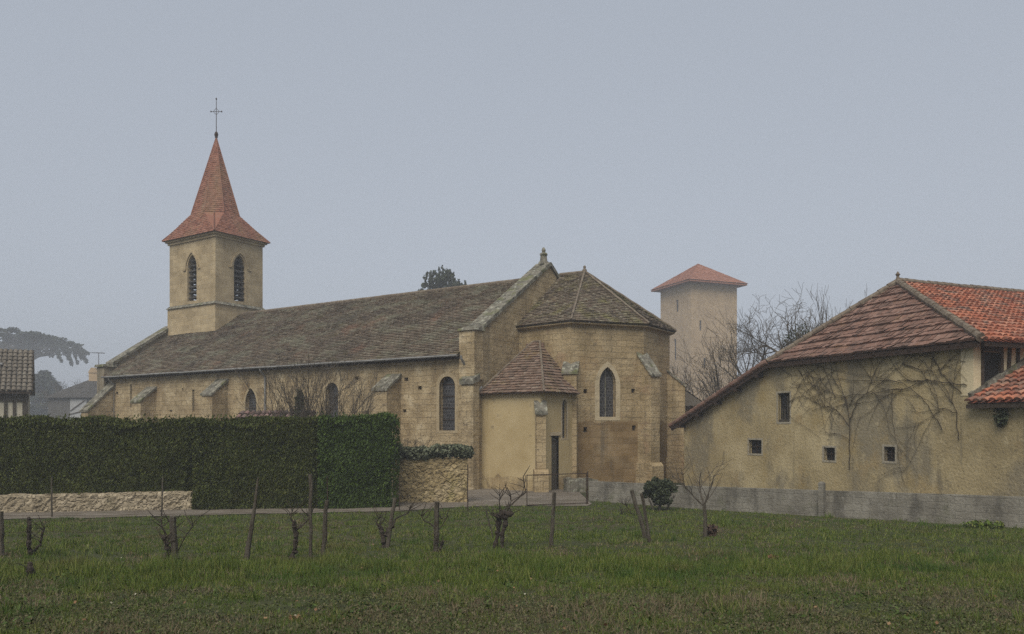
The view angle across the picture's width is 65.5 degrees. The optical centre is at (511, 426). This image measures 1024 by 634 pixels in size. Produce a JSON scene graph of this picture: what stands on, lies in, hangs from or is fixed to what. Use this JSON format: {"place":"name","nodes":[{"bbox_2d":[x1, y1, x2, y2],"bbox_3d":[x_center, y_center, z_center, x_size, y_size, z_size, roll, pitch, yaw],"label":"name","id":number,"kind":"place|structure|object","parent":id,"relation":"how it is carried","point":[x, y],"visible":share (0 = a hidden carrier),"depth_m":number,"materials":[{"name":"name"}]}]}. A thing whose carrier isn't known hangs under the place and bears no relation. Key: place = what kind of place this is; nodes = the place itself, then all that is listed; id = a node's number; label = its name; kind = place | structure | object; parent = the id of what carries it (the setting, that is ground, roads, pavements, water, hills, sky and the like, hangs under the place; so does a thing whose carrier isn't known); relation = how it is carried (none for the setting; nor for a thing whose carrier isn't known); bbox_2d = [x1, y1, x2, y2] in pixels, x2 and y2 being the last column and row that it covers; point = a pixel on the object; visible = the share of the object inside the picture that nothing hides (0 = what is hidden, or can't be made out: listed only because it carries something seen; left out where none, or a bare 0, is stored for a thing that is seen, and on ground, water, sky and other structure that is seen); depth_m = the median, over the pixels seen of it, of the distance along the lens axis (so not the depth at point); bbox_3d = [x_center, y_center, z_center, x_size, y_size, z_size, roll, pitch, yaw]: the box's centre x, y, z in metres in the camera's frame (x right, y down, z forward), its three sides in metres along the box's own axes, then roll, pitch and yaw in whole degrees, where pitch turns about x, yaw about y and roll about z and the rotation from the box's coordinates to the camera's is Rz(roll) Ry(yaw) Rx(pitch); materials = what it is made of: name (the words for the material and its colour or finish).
{"place":"outdoors","nodes":[
{"label":"outdoors","id":0,"kind":"place"},
{"bbox_2d":[0,483,1023,633],"bbox_3d":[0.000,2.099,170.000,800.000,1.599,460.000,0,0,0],"label":"ground","id":1,"kind":"structure","parent":0,"point":[452,543],"depth_m":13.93,"materials":[{"name":"green plant"}]},
{"bbox_2d":[0,511,4,555],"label":"stake","id":2,"kind":"object","parent":1,"relation":"on","point":[2,533],"visible":0.89,"depth_m":14.34,"materials":[{"name":"grey wood"}]},
{"bbox_2d":[0,349,34,417],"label":"timber house","id":3,"kind":"structure","parent":1,"relation":"on","point":[17,380],"depth_m":48.02,"materials":[{"name":"grey tile"}]},
{"bbox_2d":[18,562,34,575],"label":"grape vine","id":4,"kind":"object","parent":1,"relation":"on","point":[29,568],"visible":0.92,"depth_m":10.88,"materials":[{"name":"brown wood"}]},
{"bbox_2d":[25,515,45,555],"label":"grape vine","id":5,"kind":"object","parent":1,"relation":"on","point":[30,550],"visible":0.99,"depth_m":14.26,"materials":[{"name":"brown plant"}]},
{"bbox_2d":[0,327,89,366],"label":"cedar tree","id":6,"kind":"object","parent":1,"relation":"on","point":[40,344],"visible":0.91,"depth_m":256.86,"materials":[{"name":"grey plant"}]},
{"bbox_2d":[30,370,61,415],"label":"round tree","id":7,"kind":"object","parent":1,"relation":"on","point":[43,378],"visible":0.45,"depth_m":188.12,"materials":[{"name":"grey plant"}]},
{"bbox_2d":[51,477,52,516],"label":"stake","id":8,"kind":"object","parent":1,"relation":"on","point":[51,497],"visible":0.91,"depth_m":23.76,"materials":[{"name":"grey wood"}]},
{"bbox_2d":[33,376,88,410],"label":"bare shrub","id":9,"kind":"object","parent":1,"relation":"on","point":[47,393],"visible":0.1,"depth_m":141.03,"materials":[{"name":"grey plant"}]},
{"bbox_2d":[43,352,104,423],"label":"misty house","id":10,"kind":"structure","parent":1,"relation":"on","point":[72,401],"depth_m":120.00,"materials":[{"name":"tile"}]},
{"bbox_2d":[70,399,86,418],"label":"barn door","id":11,"kind":"structure","parent":10,"relation":"in","point":[75,404],"depth_m":119.89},
{"bbox_2d":[0,491,193,512],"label":"stone wall","id":12,"kind":"structure","parent":1,"relation":"on","point":[87,501],"depth_m":26.05,"materials":[{"name":"beige stone"}]},
{"bbox_2d":[0,413,194,494],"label":"hedge","id":13,"kind":"object","parent":12,"relation":"on","point":[98,454],"visible":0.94,"depth_m":26.25,"materials":[{"name":"green plant"}]},
{"bbox_2d":[161,476,163,511],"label":"stake","id":14,"kind":"object","parent":1,"relation":"on","point":[162,495],"visible":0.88,"depth_m":24.10,"materials":[{"name":"grey wood"}]},
{"bbox_2d":[169,516,177,558],"bbox_3d":[-5.819,1.981,13.711,0.131,0.881,0.191,0,0,0],"label":"stake","id":15,"kind":"object","parent":1,"relation":"on","point":[173,531],"visible":0.85,"depth_m":13.66,"materials":[{"name":"grey wood"}]},
{"bbox_2d":[148,507,210,559],"bbox_3d":[-5.745,1.847,13.698,1.067,0.916,0.365,0,0,-8],"label":"grape vine","id":16,"kind":"object","parent":1,"relation":"on","point":[165,540],"visible":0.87,"depth_m":13.70,"materials":[{"name":"brown plant"}]},
{"bbox_2d":[244,477,258,559],"bbox_3d":[-4.394,1.627,13.396,0.272,1.534,0.102,0,0,0],"label":"stake","id":17,"kind":"object","parent":1,"relation":"on","point":[249,542],"visible":0.9,"depth_m":13.38,"materials":[{"name":"grey wood"}]},
{"bbox_2d":[190,414,319,509],"bbox_3d":[-8.716,1.202,27.567,4.320,3.286,1.814,0,0,-8],"label":"hedge","id":18,"kind":"object","parent":1,"relation":"on","point":[233,459],"visible":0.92,"depth_m":26.95,"materials":[{"name":"green plant"}]},
{"bbox_2d":[235,410,316,418],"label":"garden wall","id":19,"kind":"structure","parent":1,"relation":"on","point":[247,413],"depth_m":35.82,"materials":[{"name":"brown stone"}]},
{"bbox_2d":[289,614,301,619],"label":"fallen leaf","id":20,"kind":"object","parent":1,"relation":"on","point":[294,616],"visible":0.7,"depth_m":6.78,"materials":[{"name":"brown plant"}]},
{"bbox_2d":[4,487,590,518],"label":"gravel lane","id":21,"kind":"structure","parent":1,"relation":"on","point":[481,496],"depth_m":27.46,"materials":[{"name":"grey gravel"}]},
{"bbox_2d":[293,389,304,417],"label":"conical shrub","id":22,"kind":"object","parent":1,"relation":"on","point":[296,398],"visible":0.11,"depth_m":34.11,"materials":[{"name":"green plant"}]},
{"bbox_2d":[279,498,319,558],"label":"grape vine","id":23,"kind":"object","parent":1,"relation":"on","point":[296,533],"visible":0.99,"depth_m":13.74,"materials":[{"name":"brown plant"}]},
{"bbox_2d":[308,474,312,558],"bbox_3d":[-3.469,1.621,13.729,0.083,1.596,0.087,0,0,0],"label":"stake","id":24,"kind":"object","parent":1,"relation":"on","point":[310,478],"visible":0.91,"depth_m":13.71,"materials":[{"name":"wood"}]},
{"bbox_2d":[231,332,393,423],"bbox_3d":[-8.589,-0.456,33.611,7.085,6.885,4.780,0,0,0],"label":"bare shrub","id":25,"kind":"object","parent":1,"relation":"on","point":[291,408],"visible":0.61,"depth_m":33.38,"materials":[{"name":"brown plant"}]},
{"bbox_2d":[321,500,328,557],"bbox_3d":[-3.275,1.864,13.921,0.157,1.143,0.076,0,0,8],"label":"stake","id":26,"kind":"object","parent":1,"relation":"on","point":[324,534],"visible":0.84,"depth_m":13.89,"materials":[{"name":"wood"}]},
{"bbox_2d":[4,507,649,532],"bbox_3d":[-3.572,1.849,15.855,13.482,0.473,0.006,0,0,-13],"label":"trellis wire","id":27,"kind":"object","parent":1,"relation":"on","point":[278,513],"visible":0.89,"depth_m":15.63,"materials":[{"name":"metal"}]},
{"bbox_2d":[317,411,400,508],"bbox_3d":[-5.454,1.165,28.175,2.890,3.424,2.474,0,0,-15],"label":"hedge","id":28,"kind":"object","parent":1,"relation":"on","point":[356,456],"visible":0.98,"depth_m":27.27,"materials":[{"name":"green plant"}]},
{"bbox_2d":[79,98,686,491],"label":"church","id":29,"kind":"structure","parent":1,"relation":"on","point":[513,380],"depth_m":39.81,"materials":[{"name":"stone"}]},
{"bbox_2d":[243,385,257,411],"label":"window","id":30,"kind":"structure","parent":29,"relation":"in","point":[254,404],"depth_m":44.90,"materials":[{"name":"beige glass"}]},
{"bbox_2d":[323,379,340,416],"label":"window","id":31,"kind":"structure","parent":29,"relation":"in","point":[336,383],"depth_m":41.31,"materials":[{"name":"black glass"}]},
{"bbox_2d":[436,372,457,432],"bbox_3d":[-2.938,-1.092,37.002,1.260,2.817,0.272,0,0,34],"label":"window","id":32,"kind":"structure","parent":29,"relation":"in","point":[450,385],"depth_m":37.14,"materials":[{"name":"grey glass"}]},
{"bbox_2d":[550,432,560,489],"bbox_3d":[1.873,1.669,35.473,0.220,2.822,0.720,0,0,42],"label":"door","id":33,"kind":"structure","parent":29,"relation":"in","point":[553,435],"depth_m":35.54,"materials":[{"name":"wood"}]},
{"bbox_2d":[561,397,567,439],"bbox_3d":[2.321,-0.365,35.983,0.150,1.934,0.520,0,0,42],"label":"window","id":34,"kind":"structure","parent":29,"relation":"in","point":[562,403],"depth_m":36.06,"materials":[{"name":"stone"}]},
{"bbox_2d":[595,361,619,419],"bbox_3d":[4.457,-1.665,37.605,1.340,2.783,0.264,0,0,-21],"label":"window","id":35,"kind":"structure","parent":29,"relation":"in","point":[604,380],"depth_m":37.67,"materials":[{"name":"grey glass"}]},
{"bbox_2d":[386,497,396,547],"bbox_3d":[-2.396,1.968,15.726,0.258,1.124,0.089,0,0,-27],"label":"stake","id":36,"kind":"object","parent":1,"relation":"on","point":[388,539],"visible":0.9,"depth_m":15.70,"materials":[{"name":"wood"}]},
{"bbox_2d":[372,497,424,547],"bbox_3d":[-2.256,1.917,15.724,1.040,1.021,0.362,0,0,0],"label":"grape vine","id":37,"kind":"object","parent":1,"relation":"on","point":[383,534],"visible":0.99,"depth_m":15.68,"materials":[{"name":"brown plant"}]},
{"bbox_2d":[399,477,399,509],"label":"stake","id":38,"kind":"object","parent":1,"relation":"on","point":[399,493],"visible":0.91,"depth_m":26.43,"materials":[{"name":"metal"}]},
{"bbox_2d":[398,433,433,446],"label":"bare shrub","id":39,"kind":"object","parent":1,"relation":"on","point":[414,442],"visible":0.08,"depth_m":32.41,"materials":[{"name":"brown plant"}]},
{"bbox_2d":[393,457,467,502],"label":"stone wall","id":40,"kind":"structure","parent":1,"relation":"on","point":[434,479],"depth_m":29.47,"materials":[{"name":"beige stone"}]},
{"bbox_2d":[395,443,474,460],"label":"trailing plant","id":41,"kind":"object","parent":40,"relation":"on","point":[437,450],"visible":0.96,"depth_m":29.41,"materials":[{"name":"green plant"}]},
{"bbox_2d":[414,501,450,551],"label":"grape vine","id":42,"kind":"object","parent":1,"relation":"on","point":[441,543],"visible":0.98,"depth_m":15.01,"materials":[{"name":"brown plant"}]},
{"bbox_2d":[433,501,439,551],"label":"stake","id":43,"kind":"object","parent":1,"relation":"on","point":[436,524],"visible":0.9,"depth_m":14.98,"materials":[{"name":"grey wood"}]},
{"bbox_2d":[418,265,466,290],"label":"evergreen tree","id":44,"kind":"object","parent":1,"relation":"on","point":[441,279],"visible":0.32,"depth_m":107.49,"materials":[{"name":"green plant"}]},
{"bbox_2d":[467,465,467,510],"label":"stake","id":45,"kind":"object","parent":1,"relation":"on","point":[467,487],"visible":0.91,"depth_m":26.42,"materials":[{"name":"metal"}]},
{"bbox_2d":[486,511,492,534],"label":"stake","id":46,"kind":"object","parent":1,"relation":"on","point":[489,523],"visible":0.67,"depth_m":17.44,"materials":[{"name":"brown wood"}]},
{"bbox_2d":[1,560,1010,633],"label":"leafy rosettes","id":47,"kind":"object","parent":1,"relation":"on","point":[459,611],"visible":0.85,"depth_m":7.18,"materials":[{"name":"green plant"}]},
{"bbox_2d":[487,466,529,547],"bbox_3d":[-0.083,1.586,15.707,0.880,1.644,0.477,0,0,0],"label":"grape vine","id":48,"kind":"object","parent":1,"relation":"on","point":[501,515],"visible":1,"depth_m":15.66,"materials":[{"name":"brown plant"}]},
{"bbox_2d":[0,564,1023,633],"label":"weeds","id":49,"kind":"object","parent":1,"relation":"on","point":[934,603],"visible":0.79,"depth_m":6.97,"materials":[{"name":"green plant"}]},
{"bbox_2d":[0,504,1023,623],"bbox_3d":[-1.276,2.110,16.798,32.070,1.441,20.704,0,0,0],"label":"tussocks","id":50,"kind":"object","parent":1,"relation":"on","point":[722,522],"visible":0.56,"depth_m":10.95,"materials":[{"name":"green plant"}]},
{"bbox_2d":[49,537,996,633],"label":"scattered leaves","id":51,"kind":"object","parent":1,"relation":"on","point":[606,624],"visible":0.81,"depth_m":7.38,"materials":[{"name":"brown plant"}]},
{"bbox_2d":[549,492,555,547],"bbox_3d":[0.806,1.920,15.805,0.090,1.230,0.186,0,0,-33],"label":"stake","id":52,"kind":"object","parent":1,"relation":"on","point":[551,536],"visible":0.9,"depth_m":15.78,"materials":[{"name":"wood"}]},
{"bbox_2d":[526,471,587,505],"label":"wire gate","id":53,"kind":"structure","parent":1,"relation":"on","point":[586,476],"depth_m":28.40,"materials":[{"name":"metal"}]},
{"bbox_2d":[563,477,597,491],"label":"stone wall","id":54,"kind":"structure","parent":1,"relation":"on","point":[569,483],"depth_m":34.42,"materials":[{"name":"grey stone"}]},
{"bbox_2d":[618,497,635,514],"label":"grape vine","id":55,"kind":"object","parent":1,"relation":"on","point":[625,500],"visible":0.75,"depth_m":24.67,"materials":[{"name":"brown plant"}]},
{"bbox_2d":[630,490,646,537],"bbox_3d":[2.859,2.036,17.933,0.417,1.217,0.102,0,0,5],"label":"stake","id":56,"kind":"object","parent":1,"relation":"on","point":[640,518],"visible":0.9,"depth_m":17.89,"materials":[{"name":"wood"}]},
{"bbox_2d":[640,493,650,541],"bbox_3d":[2.833,1.998,16.868,0.297,1.187,0.077,0,0,-26],"label":"stake","id":57,"kind":"object","parent":1,"relation":"on","point":[645,518],"visible":0.91,"depth_m":16.84,"materials":[{"name":"grey wood"}]},
{"bbox_2d":[642,476,678,510],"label":"round bush","id":58,"kind":"object","parent":1,"relation":"on","point":[656,490],"visible":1,"depth_m":26.33,"materials":[{"name":"green plant"}]},
{"bbox_2d":[685,389,701,412],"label":"shed","id":59,"kind":"structure","parent":1,"relation":"on","point":[691,401],"depth_m":44.04,"materials":[{"name":"grey stone"}]},
{"bbox_2d":[666,447,731,537],"bbox_3d":[4.134,1.538,17.999,1.546,2.158,1.178,0,0,-41],"label":"young tree","id":60,"kind":"object","parent":1,"relation":"on","point":[703,503],"visible":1,"depth_m":17.89,"materials":[{"name":"brown plant"}]},
{"bbox_2d":[651,264,747,400],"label":"square tower","id":61,"kind":"structure","parent":1,"relation":"on","point":[692,296],"depth_m":172.66,"materials":[{"name":"white paint"}]},
{"bbox_2d":[682,368,741,400],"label":"bare shrub","id":62,"kind":"object","parent":1,"relation":"on","point":[711,393],"visible":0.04,"depth_m":47.36,"materials":[{"name":"brown plant"}]},
{"bbox_2d":[707,524,718,536],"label":"dead weed","id":63,"kind":"object","parent":1,"relation":"on","point":[712,530],"visible":0.89,"depth_m":18.30,"materials":[{"name":"brown plant"}]},
{"bbox_2d":[671,307,793,397],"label":"bare tree","id":64,"kind":"object","parent":1,"relation":"on","point":[710,376],"visible":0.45,"depth_m":50.01,"materials":[{"name":"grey plant"}]},
{"bbox_2d":[689,284,840,384],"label":"bare tree","id":65,"kind":"object","parent":1,"relation":"on","point":[792,334],"visible":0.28,"depth_m":49.13,"materials":[{"name":"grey plant"}]},
{"bbox_2d":[589,481,1023,527],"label":"concrete wall","id":66,"kind":"structure","parent":1,"relation":"on","point":[1008,511],"depth_m":23.63,"materials":[{"name":"grey concrete"}]},
{"bbox_2d":[818,481,825,516],"bbox_3d":[9.344,2.253,24.011,0.160,1.170,0.160,0,0,44],"label":"concrete post","id":67,"kind":"object","parent":1,"relation":"on","point":[821,498],"visible":0.82,"depth_m":23.96,"materials":[{"name":"grey concrete"}]},
{"bbox_2d":[790,283,866,336],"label":"bare tree","id":68,"kind":"object","parent":1,"relation":"on","point":[820,315],"visible":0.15,"depth_m":51.97,"materials":[{"name":"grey plant"}]},
{"bbox_2d":[668,271,1023,496],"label":"barn","id":69,"kind":"structure","parent":1,"relation":"on","point":[751,431],"depth_m":27.33,"materials":[{"name":"paint"}]},
{"bbox_2d":[748,438,762,455],"bbox_3d":[9.981,0.835,32.491,0.162,0.697,0.928,0,0,-22],"label":"window","id":70,"kind":"structure","parent":69,"relation":"in","point":[757,443],"depth_m":32.51,"materials":[{"name":"stone"}]},
{"bbox_2d":[776,391,790,423],"bbox_3d":[10.618,-0.729,30.942,0.162,1.267,0.807,0,0,-22],"label":"window","id":71,"kind":"structure","parent":69,"relation":"in","point":[785,395],"depth_m":31.02,"materials":[{"name":"stone"}]},
{"bbox_2d":[822,445,836,462],"bbox_3d":[11.518,1.001,28.753,0.162,0.602,0.675,0,0,-22],"label":"window","id":72,"kind":"structure","parent":69,"relation":"in","point":[831,453],"depth_m":28.79,"materials":[{"name":"stone"}]},
{"bbox_2d":[775,349,966,481],"bbox_3d":[11.920,-0.287,27.483,0.034,4.457,8.328,0,0,-22],"label":"climbing plant","id":73,"kind":"object","parent":69,"relation":"attached to","point":[920,381],"visible":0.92,"depth_m":25.73,"materials":[{"name":"brown plant"}]},
{"bbox_2d":[780,354,964,469],"bbox_3d":[11.986,-0.499,27.304,0.035,4.036,8.059,0,0,-22],"label":"climbing plant","id":74,"kind":"object","parent":69,"relation":"attached to","point":[852,395],"visible":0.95,"depth_m":27.90,"materials":[{"name":"brown plant"}]},
{"bbox_2d":[882,444,896,463],"bbox_3d":[12.525,0.915,26.300,0.162,0.619,0.587,0,0,-22],"label":"window","id":75,"kind":"structure","parent":69,"relation":"in","point":[891,453],"depth_m":26.35,"materials":[{"name":"stone"}]},
{"bbox_2d":[992,400,1009,427],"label":"ivy clump","id":76,"kind":"object","parent":69,"relation":"attached to","point":[1001,419],"visible":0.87,"depth_m":22.51,"materials":[{"name":"green plant"}]},
{"bbox_2d":[959,519,1003,528],"bbox_3d":[12.106,2.532,20.478,1.169,0.284,0.425,0,0,0],"label":"nettle patch","id":77,"kind":"object","parent":1,"relation":"on","point":[985,524],"visible":0.96,"depth_m":20.40,"materials":[{"name":"green plant"}]},
{"bbox_2d":[0,0,1023,412],"label":"sky","id":78,"kind":"structure","parent":0,"point":[775,147],"materials":[{"name":"grey"}]}
]}

